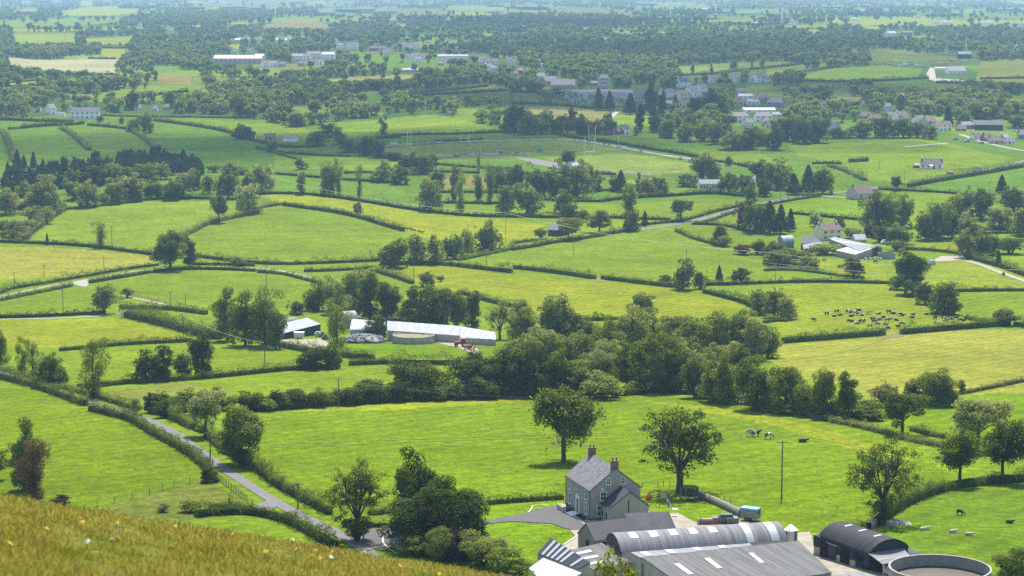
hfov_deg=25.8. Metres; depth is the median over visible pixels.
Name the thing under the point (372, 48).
house
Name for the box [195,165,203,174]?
conifer tree
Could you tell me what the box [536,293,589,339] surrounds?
broadleaf tree
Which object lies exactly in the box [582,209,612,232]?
broadleaf tree
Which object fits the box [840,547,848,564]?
doorway
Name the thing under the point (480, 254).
hedge
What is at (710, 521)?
gate
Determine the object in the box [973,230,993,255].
broadleaf tree
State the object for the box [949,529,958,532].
cow
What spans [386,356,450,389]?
broadleaf tree
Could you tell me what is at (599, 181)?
broadleaf tree
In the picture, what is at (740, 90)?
house
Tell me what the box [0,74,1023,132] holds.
woodland
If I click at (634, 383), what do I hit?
shrub
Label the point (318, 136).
broadleaf tree
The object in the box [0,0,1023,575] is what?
ground
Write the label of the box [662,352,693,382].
broadleaf tree
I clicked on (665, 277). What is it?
shrub
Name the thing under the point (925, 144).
field track
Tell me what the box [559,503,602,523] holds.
house apron
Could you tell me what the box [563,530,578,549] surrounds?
yard
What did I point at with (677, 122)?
broadleaf tree
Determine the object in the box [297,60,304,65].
house
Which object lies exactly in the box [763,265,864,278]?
hedge
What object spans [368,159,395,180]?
broadleaf tree
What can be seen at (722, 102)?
broadleaf tree
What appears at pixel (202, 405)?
broadleaf tree
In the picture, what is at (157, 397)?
shrub
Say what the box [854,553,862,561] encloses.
doorway
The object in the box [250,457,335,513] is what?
hedge
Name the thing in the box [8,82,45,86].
hedge
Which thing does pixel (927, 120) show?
house
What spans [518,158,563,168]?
car park
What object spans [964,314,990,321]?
hedge
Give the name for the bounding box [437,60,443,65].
house
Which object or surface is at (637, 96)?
church
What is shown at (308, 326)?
shed
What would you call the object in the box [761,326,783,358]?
broadleaf tree
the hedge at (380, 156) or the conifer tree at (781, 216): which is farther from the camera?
the hedge at (380, 156)
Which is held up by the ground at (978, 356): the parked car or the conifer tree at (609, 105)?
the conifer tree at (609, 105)
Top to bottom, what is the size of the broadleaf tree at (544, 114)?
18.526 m
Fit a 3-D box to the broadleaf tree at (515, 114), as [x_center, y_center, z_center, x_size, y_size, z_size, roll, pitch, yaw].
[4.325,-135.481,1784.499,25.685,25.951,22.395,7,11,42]
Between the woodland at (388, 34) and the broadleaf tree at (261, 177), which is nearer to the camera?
the broadleaf tree at (261, 177)
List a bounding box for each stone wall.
[695,491,739,516]
[697,518,725,523]
[866,517,878,529]
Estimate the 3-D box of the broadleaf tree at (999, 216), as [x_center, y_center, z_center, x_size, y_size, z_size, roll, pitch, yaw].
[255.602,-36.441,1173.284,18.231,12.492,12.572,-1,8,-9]
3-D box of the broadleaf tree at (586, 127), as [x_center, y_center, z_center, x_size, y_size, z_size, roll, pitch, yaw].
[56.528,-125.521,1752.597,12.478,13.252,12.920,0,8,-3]
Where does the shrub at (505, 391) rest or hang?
on the ground at (978, 356)
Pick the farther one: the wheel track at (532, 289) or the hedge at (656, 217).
the hedge at (656, 217)
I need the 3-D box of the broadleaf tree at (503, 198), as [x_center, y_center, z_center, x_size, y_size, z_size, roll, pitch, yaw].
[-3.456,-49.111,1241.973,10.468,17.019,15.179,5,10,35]
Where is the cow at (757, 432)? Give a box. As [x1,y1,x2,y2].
[752,429,761,436]
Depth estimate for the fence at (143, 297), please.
885.15 m
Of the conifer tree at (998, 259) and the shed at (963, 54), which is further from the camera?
the shed at (963, 54)
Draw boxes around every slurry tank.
[393,332,434,343]
[878,252,894,258]
[888,554,991,575]
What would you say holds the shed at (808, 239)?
on the ground at (978, 356)
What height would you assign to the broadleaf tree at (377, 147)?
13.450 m
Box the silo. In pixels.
[785,524,797,541]
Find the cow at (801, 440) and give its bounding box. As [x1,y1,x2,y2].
[798,438,808,442]
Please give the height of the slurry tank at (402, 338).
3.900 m
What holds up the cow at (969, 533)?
on the ground at (978, 356)
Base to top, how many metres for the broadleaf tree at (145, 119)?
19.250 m
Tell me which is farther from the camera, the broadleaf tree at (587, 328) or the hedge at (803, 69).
the hedge at (803, 69)
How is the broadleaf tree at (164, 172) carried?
on the ground at (978, 356)
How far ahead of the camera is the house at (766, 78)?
2485.02 m
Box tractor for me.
[454,338,466,346]
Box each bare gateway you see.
[589,279,606,281]
[880,333,903,338]
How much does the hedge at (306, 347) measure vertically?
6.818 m
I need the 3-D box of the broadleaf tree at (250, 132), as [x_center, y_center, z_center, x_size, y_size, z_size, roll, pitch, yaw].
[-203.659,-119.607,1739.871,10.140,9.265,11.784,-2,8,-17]
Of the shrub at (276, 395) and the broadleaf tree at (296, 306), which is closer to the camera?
the shrub at (276, 395)
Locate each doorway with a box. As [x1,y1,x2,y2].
[820,540,826,557]
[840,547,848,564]
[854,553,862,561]
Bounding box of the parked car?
[712,513,736,523]
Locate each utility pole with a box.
[205,431,214,458]
[292,483,302,508]
[505,212,505,241]
[777,441,787,498]
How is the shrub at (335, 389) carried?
on the ground at (978, 356)
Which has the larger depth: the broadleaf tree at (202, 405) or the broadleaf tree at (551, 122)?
the broadleaf tree at (551, 122)
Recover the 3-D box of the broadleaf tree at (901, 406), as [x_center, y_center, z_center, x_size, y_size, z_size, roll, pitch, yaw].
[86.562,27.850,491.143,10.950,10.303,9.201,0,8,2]
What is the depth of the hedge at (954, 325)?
772.00 m
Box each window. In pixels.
[584,502,586,514]
[596,505,600,516]
[600,492,606,500]
[606,478,610,484]
[620,477,625,483]
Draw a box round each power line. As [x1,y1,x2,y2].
[267,175,503,212]
[508,213,767,252]
[763,262,1007,280]
[768,252,1023,269]
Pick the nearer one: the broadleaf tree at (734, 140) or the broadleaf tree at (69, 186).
the broadleaf tree at (69, 186)
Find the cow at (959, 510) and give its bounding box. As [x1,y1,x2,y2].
[956,509,965,514]
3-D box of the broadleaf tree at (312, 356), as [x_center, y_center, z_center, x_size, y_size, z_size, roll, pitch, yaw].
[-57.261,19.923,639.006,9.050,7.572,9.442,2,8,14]
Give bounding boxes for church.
[632,85,651,101]
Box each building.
[402,68,417,71]
[437,54,467,57]
[697,179,719,190]
[934,67,945,69]
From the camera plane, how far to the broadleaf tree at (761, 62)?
2888.94 m
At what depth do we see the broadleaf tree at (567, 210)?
1180.66 m
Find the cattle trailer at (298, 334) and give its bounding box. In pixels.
[294,331,303,338]
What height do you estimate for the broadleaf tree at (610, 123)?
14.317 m
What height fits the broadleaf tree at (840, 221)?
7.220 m
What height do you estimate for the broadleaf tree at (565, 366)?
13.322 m
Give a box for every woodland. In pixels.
[0,0,1023,9]
[0,5,1023,25]
[0,19,1023,47]
[0,38,1023,69]
[0,57,1023,93]
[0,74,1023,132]
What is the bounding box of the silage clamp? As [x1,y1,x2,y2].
[345,333,385,343]
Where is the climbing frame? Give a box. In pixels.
[655,492,672,507]
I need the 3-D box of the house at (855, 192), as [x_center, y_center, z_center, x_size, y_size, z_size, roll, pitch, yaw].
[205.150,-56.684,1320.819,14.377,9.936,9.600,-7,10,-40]
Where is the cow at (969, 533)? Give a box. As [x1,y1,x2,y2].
[965,532,974,535]
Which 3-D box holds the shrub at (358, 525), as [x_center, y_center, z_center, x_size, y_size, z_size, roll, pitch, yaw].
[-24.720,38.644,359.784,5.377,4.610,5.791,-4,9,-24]
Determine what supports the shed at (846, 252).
on the ground at (978, 356)
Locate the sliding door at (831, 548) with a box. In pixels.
[828,544,835,560]
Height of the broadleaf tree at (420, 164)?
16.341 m
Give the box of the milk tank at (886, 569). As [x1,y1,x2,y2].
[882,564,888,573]
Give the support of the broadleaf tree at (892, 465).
on the ground at (978, 356)
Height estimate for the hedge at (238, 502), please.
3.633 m
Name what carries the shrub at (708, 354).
on the ground at (978, 356)
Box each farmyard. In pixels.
[282,339,327,347]
[436,342,479,353]
[670,512,748,527]
[797,532,885,575]
[926,67,964,81]
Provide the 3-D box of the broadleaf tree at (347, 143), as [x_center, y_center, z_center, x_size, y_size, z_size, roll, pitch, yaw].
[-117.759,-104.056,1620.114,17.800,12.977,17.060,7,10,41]
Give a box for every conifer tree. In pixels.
[0,175,9,187]
[5,161,9,172]
[7,169,14,176]
[11,150,23,169]
[21,154,27,168]
[26,172,33,181]
[28,175,34,185]
[30,151,37,169]
[35,164,40,171]
[48,160,58,171]
[49,162,55,172]
[57,165,63,175]
[57,175,64,188]
[61,157,68,167]
[62,162,67,175]
[78,161,85,168]
[86,156,93,167]
[90,151,99,158]
[90,158,100,166]
[115,151,120,159]
[121,149,129,159]
[123,161,132,170]
[127,151,135,160]
[148,146,156,156]
[154,145,161,156]
[163,150,169,159]
[170,154,180,163]
[170,164,176,175]
[174,159,180,172]
[175,160,184,172]
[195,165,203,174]
[591,87,605,109]
[604,90,616,109]
[612,169,627,191]
[622,93,636,113]
[641,211,648,224]
[672,94,679,107]
[715,265,723,281]
[756,201,781,233]
[772,204,790,233]
[784,208,797,229]
[785,173,801,193]
[798,165,819,193]
[943,106,954,125]
[994,250,1002,264]
[995,174,1008,191]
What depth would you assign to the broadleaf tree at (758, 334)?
666.26 m
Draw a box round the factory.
[214,55,263,63]
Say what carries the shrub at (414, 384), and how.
on the ground at (978, 356)
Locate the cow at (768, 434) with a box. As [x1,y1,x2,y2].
[764,432,774,438]
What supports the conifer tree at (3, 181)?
on the ground at (978, 356)
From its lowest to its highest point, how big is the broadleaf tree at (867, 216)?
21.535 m
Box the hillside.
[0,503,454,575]
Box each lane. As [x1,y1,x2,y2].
[1,371,381,557]
[2,267,322,296]
[609,191,846,234]
[958,134,1023,150]
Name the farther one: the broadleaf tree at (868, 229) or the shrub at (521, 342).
the broadleaf tree at (868, 229)
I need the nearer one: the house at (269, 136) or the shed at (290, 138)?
the shed at (290, 138)
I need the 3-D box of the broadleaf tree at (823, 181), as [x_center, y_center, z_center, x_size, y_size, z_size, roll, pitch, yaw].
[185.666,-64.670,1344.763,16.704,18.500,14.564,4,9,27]
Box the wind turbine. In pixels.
[769,0,792,22]
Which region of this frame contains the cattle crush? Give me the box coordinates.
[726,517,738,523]
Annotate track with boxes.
[0,314,121,319]
[123,295,166,304]
[243,234,399,239]
[272,432,607,444]
[280,435,602,446]
[434,278,671,297]
[472,419,863,447]
[624,254,719,276]
[804,337,889,357]
[904,143,946,146]
[927,259,1023,280]
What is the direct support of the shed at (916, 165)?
on the ground at (978, 356)
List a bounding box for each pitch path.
[384,150,651,174]
[385,139,737,165]
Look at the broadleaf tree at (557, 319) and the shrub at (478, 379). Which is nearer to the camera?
the shrub at (478, 379)
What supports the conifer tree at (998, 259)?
on the ground at (978, 356)
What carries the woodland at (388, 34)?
on the ground at (978, 356)
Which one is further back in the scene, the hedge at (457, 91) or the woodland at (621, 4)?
the woodland at (621, 4)
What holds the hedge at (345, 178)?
on the ground at (978, 356)
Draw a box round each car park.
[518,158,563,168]
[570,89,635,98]
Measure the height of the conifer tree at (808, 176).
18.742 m
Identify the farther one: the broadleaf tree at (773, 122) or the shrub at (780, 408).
the broadleaf tree at (773, 122)
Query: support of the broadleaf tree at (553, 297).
on the ground at (978, 356)
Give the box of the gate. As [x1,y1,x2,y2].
[700,517,720,524]
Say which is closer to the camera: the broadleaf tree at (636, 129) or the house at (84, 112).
the broadleaf tree at (636, 129)
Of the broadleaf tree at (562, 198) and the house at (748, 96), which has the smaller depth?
the broadleaf tree at (562, 198)
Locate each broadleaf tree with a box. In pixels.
[0,186,22,214]
[0,329,11,363]
[0,448,8,470]
[1,415,46,489]
[13,435,51,500]
[14,180,31,198]
[14,337,30,374]
[20,194,46,213]
[25,174,65,211]
[25,342,38,376]
[32,351,69,386]
[61,177,78,200]
[63,169,83,183]
[72,178,99,206]
[78,336,110,396]
[81,165,105,185]
[90,220,106,247]
[90,282,124,309]
[96,115,103,121]
[99,162,123,182]
[104,177,128,202]
[116,166,134,180]
[119,117,124,123]
[119,172,147,199]
[123,88,139,109]
[124,118,140,131]
[125,188,143,201]
[130,348,166,378]
[131,162,159,180]
[137,111,154,132]
[142,179,159,197]
[143,392,153,412]
[149,229,188,267]
[154,161,170,178]
[154,343,174,376]
[161,178,183,200]
[163,91,174,107]
[170,350,192,375]
[174,167,197,197]
[181,236,201,266]
[184,92,196,104]
[185,388,227,430]
[186,331,215,374]
[187,168,201,189]
[200,172,214,193]
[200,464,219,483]
[207,106,214,113]
[208,195,228,221]
[208,285,235,340]
[210,171,241,198]
[210,403,265,464]
[217,160,243,177]
[225,290,263,345]
[228,91,252,116]
[232,123,249,138]
[233,183,263,212]
[239,170,255,186]
[242,284,284,346]
[245,128,255,137]
[248,163,276,191]
[253,88,269,102]
[264,307,288,348]
[265,139,277,151]
[274,100,294,120]
[284,111,307,126]
[285,301,306,314]
[294,157,308,169]
[295,170,305,193]
[295,347,326,369]
[302,280,329,310]
[303,301,317,309]
[304,131,328,144]
[317,341,342,369]
[318,123,334,137]
[319,160,342,193]
[319,457,390,538]
[322,274,348,313]
[324,294,353,348]
[332,127,346,142]
[333,156,343,194]
[336,136,355,151]
[337,272,364,314]
[340,264,376,289]
[349,272,380,318]
[351,136,375,155]
[352,201,363,213]
[354,164,362,197]
[361,315,387,336]
[367,140,386,157]
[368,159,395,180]
[373,282,403,319]
[376,474,492,550]
[377,116,388,135]
[377,238,409,266]
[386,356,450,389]
[389,165,411,183]
[391,445,444,533]
[393,152,415,168]
[393,285,440,323]
[406,234,429,262]
[408,151,436,173]
[413,176,444,209]
[418,270,435,286]
[426,152,440,164]
[426,234,446,260]
[426,287,455,324]
[428,168,445,186]
[439,235,458,258]
[441,529,475,562]
[443,344,502,386]
[449,165,459,199]
[449,233,465,258]
[449,290,471,325]
[453,170,467,212]
[460,228,475,254]
[463,290,482,326]
[471,174,482,199]
[471,226,490,251]
[474,174,485,197]
[475,146,480,171]
[478,218,504,250]
[481,343,530,394]
[482,301,517,338]
[483,164,495,201]
[483,165,503,189]
[493,167,510,188]
[495,185,515,212]
[502,102,534,131]
[503,161,531,196]
[506,306,540,342]
[510,298,534,319]
[511,182,545,214]
[511,339,562,397]
[515,112,539,133]
[523,382,609,461]
[524,165,549,197]
[536,122,549,133]
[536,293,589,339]
[538,109,553,129]
[538,347,579,394]
[542,165,563,196]
[542,294,561,308]
[547,118,559,133]
[550,189,575,212]
[554,148,576,163]
[556,217,582,235]
[558,113,572,132]
[558,116,572,132]
[558,159,571,195]
[558,201,583,223]
[560,158,594,196]
[567,358,596,396]
[568,107,576,129]
[569,118,585,134]
[570,316,600,344]
[571,113,592,133]
[579,120,591,134]
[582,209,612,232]
[587,164,598,189]
[587,310,624,343]
[590,118,602,132]
[594,125,601,133]
[596,172,602,190]
[599,117,617,130]
[607,304,652,367]
[608,175,619,190]
[609,341,648,386]
[621,182,638,213]
[622,210,641,230]
[625,291,656,310]
[625,331,687,393]
[633,126,639,134]
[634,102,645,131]
[634,172,640,192]
[636,404,723,493]
[637,174,658,194]
[638,306,667,338]
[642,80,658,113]
[647,113,665,131]
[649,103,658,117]
[649,176,669,193]
[654,314,688,339]
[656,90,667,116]
[657,119,677,137]
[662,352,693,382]
[669,258,698,290]
[670,199,694,217]
[671,315,712,353]
[673,117,682,127]
[675,122,695,141]
[678,356,707,397]
[687,97,703,112]
[687,152,718,178]
[690,63,694,72]
[692,116,717,140]
[693,270,708,288]
[695,352,723,402]
[699,312,725,352]
[700,87,717,108]
[704,308,757,352]
[705,123,728,143]
[709,222,728,244]
[709,349,739,404]
[710,88,730,114]
[710,164,721,177]
[715,130,748,149]
[716,172,741,192]
[724,155,732,165]
[729,60,737,69]
[729,267,752,281]
[732,200,751,227]
[732,354,780,411]
[734,173,755,191]
[739,127,758,148]
[740,198,767,232]
[741,317,772,359]
[743,185,758,204]
[747,159,765,179]
[748,288,768,314]
[750,238,764,253]
[753,126,767,145]
[755,177,774,195]
[759,58,765,66]
[759,125,786,149]
[760,286,785,318]
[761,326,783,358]
[762,240,785,256]
[763,157,793,188]
[766,365,802,412]
[770,119,778,130]
[776,115,797,140]
[776,295,798,318]
[787,379,816,414]
[788,116,817,142]
[807,114,831,142]
[808,367,837,414]
[809,212,823,225]
[810,165,835,192]
[828,127,852,138]
[832,370,862,419]
[834,217,845,227]
[838,257,866,274]
[843,433,923,511]
[846,120,876,137]
[857,193,878,227]
[862,224,875,236]
[866,379,898,403]
[867,191,889,226]
[870,112,899,137]
[870,222,895,241]
[881,190,905,228]
[882,392,930,432]
[885,222,914,242]
[887,275,902,289]
[890,176,905,187]
[892,115,915,137]
[892,248,932,293]
[893,193,914,227]
[900,274,920,296]
[902,382,919,399]
[908,119,926,137]
[913,211,937,239]
[913,281,934,303]
[917,367,962,407]
[920,125,938,138]
[922,202,953,239]
[927,280,962,314]
[929,426,983,479]
[943,189,976,217]
[943,210,962,237]
[948,397,1014,446]
[953,228,981,256]
[956,111,973,124]
[957,212,984,236]
[959,380,965,393]
[962,185,995,219]
[965,99,991,117]
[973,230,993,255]
[977,418,1023,473]
[983,93,1005,116]
[984,207,1014,227]
[986,233,1000,255]
[995,186,1023,213]
[1006,114,1023,127]
[1008,207,1023,235]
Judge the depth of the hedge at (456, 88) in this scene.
2388.44 m
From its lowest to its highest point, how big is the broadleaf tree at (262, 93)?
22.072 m
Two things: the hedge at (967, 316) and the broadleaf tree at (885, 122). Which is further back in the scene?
the broadleaf tree at (885, 122)
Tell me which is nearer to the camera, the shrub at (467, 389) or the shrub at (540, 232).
the shrub at (467, 389)
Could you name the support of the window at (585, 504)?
in the house at (597, 488)
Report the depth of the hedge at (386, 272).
964.65 m
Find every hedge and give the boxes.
[0,115,73,122]
[0,128,16,161]
[0,237,152,254]
[0,262,158,293]
[0,280,73,300]
[0,306,105,317]
[0,362,140,407]
[0,365,88,405]
[7,125,18,129]
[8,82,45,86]
[10,76,52,82]
[16,201,66,240]
[19,120,84,128]
[57,123,93,149]
[59,332,192,350]
[63,70,119,75]
[65,198,137,209]
[76,358,338,387]
[86,397,214,470]
[87,121,127,129]
[88,54,116,58]
[88,263,256,282]
[100,113,236,117]
[102,45,125,48]
[118,300,208,314]
[118,303,218,338]
[130,126,159,147]
[140,192,211,200]
[153,116,232,132]
[153,403,208,432]
[157,87,188,94]
[169,391,347,410]
[178,207,259,236]
[192,499,339,547]
[193,259,255,266]
[197,251,383,264]
[201,422,260,469]
[207,489,256,507]
[230,133,324,147]
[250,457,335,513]
[254,144,296,158]
[256,200,282,207]
[256,267,321,282]
[257,189,560,217]
[275,171,397,183]
[279,149,350,156]
[280,338,375,359]
[282,200,405,230]
[304,263,367,271]
[344,167,479,173]
[348,348,459,365]
[353,382,500,403]
[366,264,414,283]
[367,504,397,514]
[369,514,391,526]
[374,132,400,138]
[377,151,436,161]
[388,255,513,272]
[391,129,503,135]
[411,83,488,93]
[411,86,508,96]
[430,161,514,168]
[434,188,603,201]
[436,137,483,141]
[442,196,508,203]
[456,237,538,260]
[459,287,532,310]
[485,491,563,504]
[510,224,635,249]
[511,98,592,108]
[512,89,565,93]
[513,263,596,278]
[536,86,561,94]
[552,170,615,174]
[559,131,707,157]
[573,313,630,320]
[578,213,670,219]
[585,187,611,191]
[600,273,673,287]
[602,189,744,201]
[626,202,743,225]
[674,227,725,246]
[681,62,800,75]
[691,192,821,224]
[693,219,754,232]
[701,287,752,306]
[705,275,888,285]
[714,158,750,166]
[762,257,818,268]
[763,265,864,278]
[763,316,788,322]
[781,325,886,342]
[790,209,862,219]
[795,63,836,71]
[803,411,947,447]
[805,74,928,81]
[811,160,841,163]
[826,161,868,180]
[848,156,868,161]
[849,97,869,105]
[868,467,1023,525]
[878,185,991,197]
[897,316,1011,333]
[905,244,965,254]
[906,161,1023,186]
[908,423,948,437]
[936,77,975,83]
[955,284,1023,291]
[964,247,1023,275]
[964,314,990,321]
[964,376,1023,393]
[980,74,1023,78]
[980,226,1016,230]
[982,227,1017,233]
[1013,315,1023,326]
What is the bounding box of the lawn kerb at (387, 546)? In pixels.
[382,538,397,553]
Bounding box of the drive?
[359,505,583,549]
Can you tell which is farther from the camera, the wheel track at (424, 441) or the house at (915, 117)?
the house at (915, 117)
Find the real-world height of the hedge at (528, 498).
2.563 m
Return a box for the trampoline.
[680,485,698,500]
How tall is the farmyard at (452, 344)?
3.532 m
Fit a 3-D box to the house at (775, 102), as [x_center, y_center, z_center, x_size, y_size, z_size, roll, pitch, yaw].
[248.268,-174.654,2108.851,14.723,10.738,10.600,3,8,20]
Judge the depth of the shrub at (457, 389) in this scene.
559.96 m
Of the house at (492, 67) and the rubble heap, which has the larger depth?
the house at (492, 67)
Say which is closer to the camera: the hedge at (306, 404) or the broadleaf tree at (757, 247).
the hedge at (306, 404)
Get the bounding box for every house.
[45,104,56,114]
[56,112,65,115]
[70,106,99,118]
[134,103,140,109]
[151,104,158,110]
[163,103,169,109]
[231,49,237,53]
[257,37,261,43]
[260,60,266,66]
[264,133,275,139]
[267,60,277,66]
[278,61,285,66]
[291,54,302,59]
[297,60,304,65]
[303,54,310,58]
[305,50,320,58]
[315,58,322,64]
[321,51,334,58]
[336,42,343,48]
[346,42,357,48]
[369,46,376,50]
[377,46,384,50]
[383,47,390,52]
[410,52,419,58]
[411,42,418,48]
[412,56,421,62]
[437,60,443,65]
[477,56,485,61]
[484,58,491,63]
[488,65,496,70]
[491,58,497,63]
[511,58,516,64]
[512,70,518,76]
[516,67,522,73]
[536,73,545,80]
[564,445,649,520]
[588,80,597,85]
[598,74,607,87]
[618,123,630,133]
[658,89,668,97]
[667,88,674,96]
[674,89,690,99]
[676,77,690,87]
[678,99,687,106]
[686,85,698,93]
[692,89,704,96]
[697,83,707,92]
[707,75,715,82]
[730,111,748,121]
[731,74,738,81]
[735,88,744,94]
[737,93,752,98]
[738,97,746,105]
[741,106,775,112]
[741,117,754,125]
[746,98,759,104]
[752,72,762,82]
[753,111,772,121]
[756,93,767,101]
[761,116,768,125]
[762,111,782,116]
[763,75,769,81]
[764,120,770,127]
[767,97,783,106]
[788,21,796,24]
[813,220,842,240]
[820,99,826,106]
[824,121,840,134]
[846,184,873,199]
[859,111,870,117]
[860,99,864,107]
[867,113,879,120]
[870,187,878,191]
[883,102,891,110]
[885,31,895,34]
[886,110,897,117]
[892,110,908,120]
[900,31,911,34]
[911,115,921,122]
[920,157,942,168]
[921,115,935,125]
[931,121,942,130]
[940,21,951,23]
[940,120,951,129]
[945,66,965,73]
[955,124,966,130]
[960,120,973,128]
[970,131,981,139]
[980,132,994,141]
[982,21,993,24]
[987,134,1003,143]
[1003,136,1014,143]
[1017,129,1023,138]
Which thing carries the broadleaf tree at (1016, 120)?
on the ground at (978, 356)
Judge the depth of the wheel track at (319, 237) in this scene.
1129.25 m
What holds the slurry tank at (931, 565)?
on the ground at (978, 356)
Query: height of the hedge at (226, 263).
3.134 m
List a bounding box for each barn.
[7,199,30,209]
[285,317,296,322]
[340,311,357,327]
[548,222,567,235]
[577,517,638,547]
[605,521,787,561]
[777,235,794,247]
[813,521,923,574]
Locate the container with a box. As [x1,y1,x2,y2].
[936,62,948,64]
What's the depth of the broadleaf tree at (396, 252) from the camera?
1002.65 m
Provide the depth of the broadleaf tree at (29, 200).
1237.80 m
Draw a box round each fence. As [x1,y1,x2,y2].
[97,476,197,506]
[131,294,165,301]
[218,473,251,503]
[387,136,561,143]
[642,481,737,505]
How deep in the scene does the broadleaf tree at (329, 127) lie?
1749.60 m
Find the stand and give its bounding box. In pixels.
[566,161,578,167]
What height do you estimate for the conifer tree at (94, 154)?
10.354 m
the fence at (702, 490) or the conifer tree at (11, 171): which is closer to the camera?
the fence at (702, 490)
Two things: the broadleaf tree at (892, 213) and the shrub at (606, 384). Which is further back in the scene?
the broadleaf tree at (892, 213)
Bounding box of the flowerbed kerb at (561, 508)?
[557,504,582,520]
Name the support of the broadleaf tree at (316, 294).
on the ground at (978, 356)
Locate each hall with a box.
[539,76,556,85]
[550,79,574,88]
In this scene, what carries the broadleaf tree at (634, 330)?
on the ground at (978, 356)
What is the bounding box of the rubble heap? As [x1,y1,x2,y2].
[883,519,910,525]
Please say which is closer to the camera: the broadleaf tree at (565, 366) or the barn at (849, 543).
the barn at (849, 543)
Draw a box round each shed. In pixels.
[234,38,249,42]
[282,318,320,338]
[283,135,297,141]
[350,319,385,336]
[386,318,401,323]
[387,321,495,345]
[529,558,581,575]
[537,538,589,575]
[571,543,631,575]
[603,128,623,133]
[623,512,675,530]
[630,541,831,575]
[801,236,822,249]
[802,242,822,252]
[826,573,866,575]
[829,237,881,255]
[836,247,871,259]
[850,234,866,241]
[913,163,919,167]
[957,51,970,58]
[974,120,1002,130]
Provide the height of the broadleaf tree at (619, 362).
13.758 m
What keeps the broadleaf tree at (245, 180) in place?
on the ground at (978, 356)
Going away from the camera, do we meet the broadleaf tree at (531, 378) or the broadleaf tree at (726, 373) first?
the broadleaf tree at (726, 373)
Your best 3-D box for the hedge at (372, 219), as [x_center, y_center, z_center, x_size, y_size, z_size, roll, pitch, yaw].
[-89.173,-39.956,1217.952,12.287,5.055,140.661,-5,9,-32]
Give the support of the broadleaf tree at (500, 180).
on the ground at (978, 356)
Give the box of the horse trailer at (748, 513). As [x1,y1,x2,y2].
[740,505,760,521]
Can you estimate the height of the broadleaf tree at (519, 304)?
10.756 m
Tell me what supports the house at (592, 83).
on the ground at (978, 356)
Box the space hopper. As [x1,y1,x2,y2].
[645,492,651,498]
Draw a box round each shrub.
[0,220,8,230]
[0,229,16,239]
[3,219,30,236]
[21,205,55,219]
[21,220,40,227]
[49,494,71,504]
[98,192,109,203]
[119,287,134,297]
[129,397,142,414]
[143,389,170,411]
[152,399,174,417]
[155,183,164,196]
[156,503,169,511]
[160,395,189,410]
[170,399,188,412]
[177,387,195,401]
[178,497,203,511]
[206,164,219,171]
[210,386,226,402]
[223,396,244,409]
[228,445,252,466]
[230,257,246,265]
[235,167,249,173]
[238,390,262,410]
[245,392,269,410]
[258,399,277,410]
[267,389,285,409]
[277,394,293,406]
[282,388,311,403]
[307,386,328,406]
[324,390,339,401]
[330,388,343,396]
[337,386,363,404]
[338,515,374,540]
[353,382,369,402]
[356,378,384,386]
[365,385,391,402]
[381,381,398,396]
[384,151,402,159]
[389,379,407,402]
[393,535,429,555]
[403,388,417,399]
[409,382,432,398]
[415,386,435,400]
[419,525,455,559]
[430,386,448,400]
[436,275,444,281]
[436,378,458,393]
[448,383,467,399]
[457,528,515,564]
[462,381,481,397]
[467,374,497,395]
[475,383,498,399]
[485,546,524,572]
[496,341,521,358]
[498,381,520,396]
[509,333,536,357]
[511,557,533,574]
[522,569,535,575]
[523,335,543,348]
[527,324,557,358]
[532,227,546,237]
[546,332,566,355]
[547,333,571,360]
[555,379,574,392]
[560,329,586,360]
[569,335,596,366]
[576,349,616,376]
[579,209,588,217]
[579,369,624,398]
[590,349,616,371]
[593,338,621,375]
[594,546,638,575]
[604,331,627,369]
[608,387,620,396]
[619,385,634,394]
[623,381,648,393]
[658,274,671,281]
[672,333,691,358]
[675,174,700,186]
[679,382,692,393]
[681,337,703,356]
[690,350,706,371]
[702,347,715,364]
[708,342,732,363]
[714,235,732,245]
[718,341,741,364]
[727,343,751,371]
[733,244,752,254]
[735,395,747,403]
[764,250,791,265]
[775,402,795,414]
[781,247,799,258]
[781,402,804,415]
[789,250,816,256]
[795,255,820,267]
[807,243,841,254]
[816,409,839,416]
[819,401,841,416]
[842,227,864,237]
[853,409,866,419]
[854,399,882,414]
[857,409,885,420]
[870,491,894,524]
[887,240,905,249]
[905,377,928,397]
[937,388,960,406]
[945,301,964,314]
[989,546,1023,575]
[991,307,1019,323]
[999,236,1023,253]
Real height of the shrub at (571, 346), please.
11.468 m
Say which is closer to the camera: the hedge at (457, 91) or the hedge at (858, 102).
the hedge at (858, 102)
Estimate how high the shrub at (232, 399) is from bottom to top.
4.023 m
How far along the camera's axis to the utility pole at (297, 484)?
390.08 m
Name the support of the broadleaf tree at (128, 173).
on the ground at (978, 356)
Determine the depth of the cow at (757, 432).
488.31 m
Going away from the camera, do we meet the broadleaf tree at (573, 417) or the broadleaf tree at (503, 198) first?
the broadleaf tree at (573, 417)
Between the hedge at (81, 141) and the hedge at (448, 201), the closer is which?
the hedge at (448, 201)
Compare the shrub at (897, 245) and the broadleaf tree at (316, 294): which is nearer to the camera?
the broadleaf tree at (316, 294)
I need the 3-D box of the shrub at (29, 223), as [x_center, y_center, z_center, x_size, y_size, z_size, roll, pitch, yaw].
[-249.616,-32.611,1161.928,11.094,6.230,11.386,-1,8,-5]

